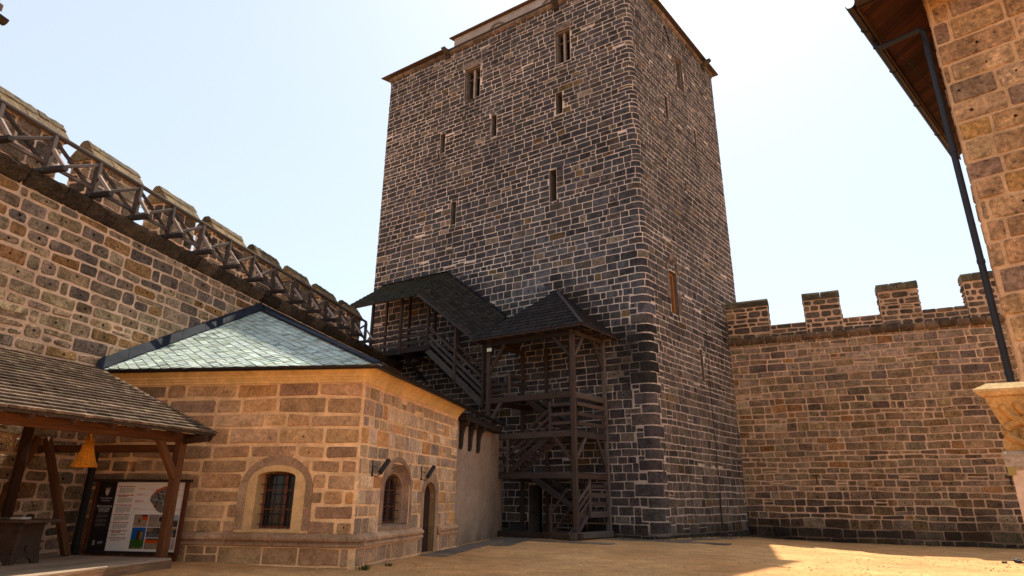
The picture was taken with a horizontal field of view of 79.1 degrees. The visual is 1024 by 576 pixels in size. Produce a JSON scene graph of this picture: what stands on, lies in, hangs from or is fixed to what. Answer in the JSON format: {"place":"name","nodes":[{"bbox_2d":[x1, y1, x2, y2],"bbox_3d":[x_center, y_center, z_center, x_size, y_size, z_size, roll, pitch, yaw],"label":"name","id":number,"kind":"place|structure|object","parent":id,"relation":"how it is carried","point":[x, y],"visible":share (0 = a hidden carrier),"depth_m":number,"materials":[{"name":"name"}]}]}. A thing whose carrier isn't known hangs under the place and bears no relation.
{"place":"outdoors","nodes":[
{"label":"outdoors","id":0,"kind":"place"},
{"bbox_2d":[0,0,991,345],"label":"sky","id":1,"kind":"structure","parent":0,"point":[268,119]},
{"bbox_2d":[123,536,1023,575],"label":"ground","id":2,"kind":"structure","parent":0,"point":[740,550],"depth_m":16.89,"materials":[{"name":"beige sand"}]},
{"bbox_2d":[0,3,8,25],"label":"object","id":3,"kind":"structure","parent":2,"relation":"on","point":[4,20],"depth_m":7.68,"materials":[{"name":"brown wood"}]},
{"bbox_2d":[0,554,171,575],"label":"wooden platform","id":4,"kind":"structure","parent":2,"relation":"on","point":[59,565],"depth_m":12.21,"materials":[{"name":"brown wood"}]},
{"bbox_2d":[0,518,61,565],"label":"trestle table","id":5,"kind":"object","parent":4,"relation":"on","point":[20,538],"visible":0.97,"depth_m":12.05,"materials":[{"name":"brown wood"}]},
{"bbox_2d":[10,517,30,518],"bbox_3d":[-9.710,4.549,12.256,0.280,0.038,0.200,-4,-19,12],"label":"leaflet stack","id":6,"kind":"object","parent":5,"relation":"on","point":[20,517],"visible":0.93,"depth_m":12.18,"materials":[{"name":"white paper"}]},
{"bbox_2d":[0,347,218,557],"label":"market shelter","id":7,"kind":"object","parent":4,"relation":"on","point":[69,394],"visible":1,"depth_m":13.74,"materials":[{"name":"brown wood"}]},
{"bbox_2d":[70,434,97,466],"bbox_3d":[-9.182,3.501,13.409,0.508,0.710,0.508,1,-19,0],"label":"wicker shade","id":8,"kind":"object","parent":7,"relation":"hanging from","point":[85,456],"visible":1,"depth_m":13.28,"materials":[{"name":"orange wicker"}]},
{"bbox_2d":[82,479,193,561],"bbox_3d":[-9.207,5.673,15.123,2.629,1.920,0.400,-2,-19,8],"label":"information board","id":9,"kind":"object","parent":2,"relation":"on","point":[125,516],"visible":0.99,"depth_m":15.20,"materials":[{"name":"beige"}]},
{"bbox_2d":[0,86,403,554],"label":"battlement wall","id":10,"kind":"structure","parent":2,"relation":"on","point":[85,280],"depth_m":16.55,"materials":[{"name":"stone"}]},
{"bbox_2d":[0,98,374,342],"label":"walkway railing","id":11,"kind":"object","parent":10,"relation":"on","point":[47,166],"visible":0.96,"depth_m":18.82,"materials":[{"name":"wood"}]},
{"bbox_2d":[68,302,505,569],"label":"stone house","id":12,"kind":"structure","parent":2,"relation":"on","point":[308,424],"depth_m":15.89,"materials":[{"name":"stone"}]},
{"bbox_2d":[233,454,316,532],"bbox_3d":[-5.790,5.057,15.342,1.980,1.835,0.686,1,-19,0],"label":"window","id":13,"kind":"structure","parent":12,"relation":"in","point":[286,488],"depth_m":15.32,"materials":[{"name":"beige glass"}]},
{"bbox_2d":[371,458,390,476],"bbox_3d":[-3.354,4.597,15.863,0.543,0.473,0.160,16,-24,-38],"label":"spotlight","id":14,"kind":"object","parent":12,"relation":"attached to","point":[384,466],"visible":1,"depth_m":15.83,"materials":[{"name":"metal"}]},
{"bbox_2d":[378,455,413,530],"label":"window","id":15,"kind":"structure","parent":12,"relation":"in","point":[394,490],"depth_m":17.49,"materials":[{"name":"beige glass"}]},
{"bbox_2d":[420,465,435,480],"bbox_3d":[-2.562,5.645,18.935,0.543,0.473,0.160,16,-24,-38],"label":"spotlight","id":16,"kind":"object","parent":12,"relation":"attached to","point":[431,470],"visible":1,"depth_m":18.89,"materials":[{"name":"metal"}]},
{"bbox_2d":[420,470,438,553],"bbox_3d":[-2.785,7.025,19.302,0.480,2.630,1.540,-4,-19,13],"label":"door","id":17,"kind":"structure","parent":12,"relation":"in","point":[430,488],"depth_m":19.56,"materials":[{"name":"wood"}]},
{"bbox_2d":[355,563,370,570],"bbox_3d":[-3.422,6.401,14.243,0.440,0.175,0.307,1,-19,0],"label":"grass tuft","id":18,"kind":"object","parent":2,"relation":"on","point":[364,567],"visible":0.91,"depth_m":14.21,"materials":[{"name":"plant"}]},
{"bbox_2d":[454,413,502,545],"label":"plaster wall","id":19,"kind":"structure","parent":2,"relation":"on","point":[478,504],"depth_m":24.48,"materials":[{"name":"beige paint"}]},
{"bbox_2d":[471,290,618,539],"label":"stair tower","id":20,"kind":"structure","parent":2,"relation":"on","point":[556,309],"depth_m":27.83,"materials":[{"name":"brown wood"}]},
{"bbox_2d":[372,0,749,539],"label":"keep tower","id":21,"kind":"structure","parent":2,"relation":"on","point":[537,150],"depth_m":34.18,"materials":[{"name":"stone"}]},
{"bbox_2d":[350,271,505,409],"bbox_3d":[-5.029,2.744,34.425,10.145,8.605,2.830,-11,-22,31],"label":"covered gallery","id":22,"kind":"object","parent":21,"relation":"attached to","point":[464,309],"visible":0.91,"depth_m":33.55,"materials":[{"name":"brown wood"}]},
{"bbox_2d":[464,57,481,100],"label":"window","id":23,"kind":"structure","parent":21,"relation":"in","point":[474,71],"depth_m":40.44,"materials":[{"name":"stone"}]},
{"bbox_2d":[553,20,570,64],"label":"window","id":24,"kind":"structure","parent":21,"relation":"in","point":[563,34],"depth_m":36.93,"materials":[{"name":"stone"}]},
{"bbox_2d":[666,254,682,313],"bbox_3d":[8.165,-0.182,31.979,0.480,3.297,1.474,-15,-24,38],"label":"window","id":25,"kind":"structure","parent":21,"relation":"in","point":[670,284],"depth_m":32.00,"materials":[{"name":"stone"}]},
{"bbox_2d":[673,48,682,90],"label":"window","id":26,"kind":"structure","parent":21,"relation":"in","point":[678,73],"depth_m":39.48,"materials":[{"name":"stone"}]},
{"bbox_2d":[352,538,1023,575],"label":"pebbles","id":27,"kind":"object","parent":2,"relation":"on","point":[725,562],"visible":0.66,"depth_m":16.98,"materials":[{"name":"stone"}]},
{"bbox_2d":[615,535,1021,548],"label":"weeds","id":28,"kind":"object","parent":2,"relation":"on","point":[803,540],"visible":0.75,"depth_m":28.52,"materials":[{"name":"plant"}]},
{"bbox_2d":[725,271,1023,548],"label":"battlement wall","id":29,"kind":"structure","parent":2,"relation":"on","point":[884,426],"depth_m":31.95,"materials":[{"name":"stone"}]},
{"bbox_2d":[845,0,1023,381],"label":"palace building","id":30,"kind":"structure","parent":2,"relation":"on","point":[955,68],"depth_m":10.29,"materials":[{"name":"stone"}]},
{"bbox_2d":[973,381,1023,521],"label":"console pier","id":31,"kind":"structure","parent":2,"relation":"on","point":[1005,401],"depth_m":6.82,"materials":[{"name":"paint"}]},
{"bbox_2d":[1011,559,1023,563],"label":"pigeon","id":32,"kind":"object","parent":2,"relation":"on","point":[1018,561],"visible":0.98,"depth_m":19.58,"materials":[{"name":"grey"}]},
{"bbox_2d":[420,536,737,556],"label":"paving","id":33,"kind":"structure","parent":0,"point":[506,541],"depth_m":23.63,"materials":[{"name":"stone"}]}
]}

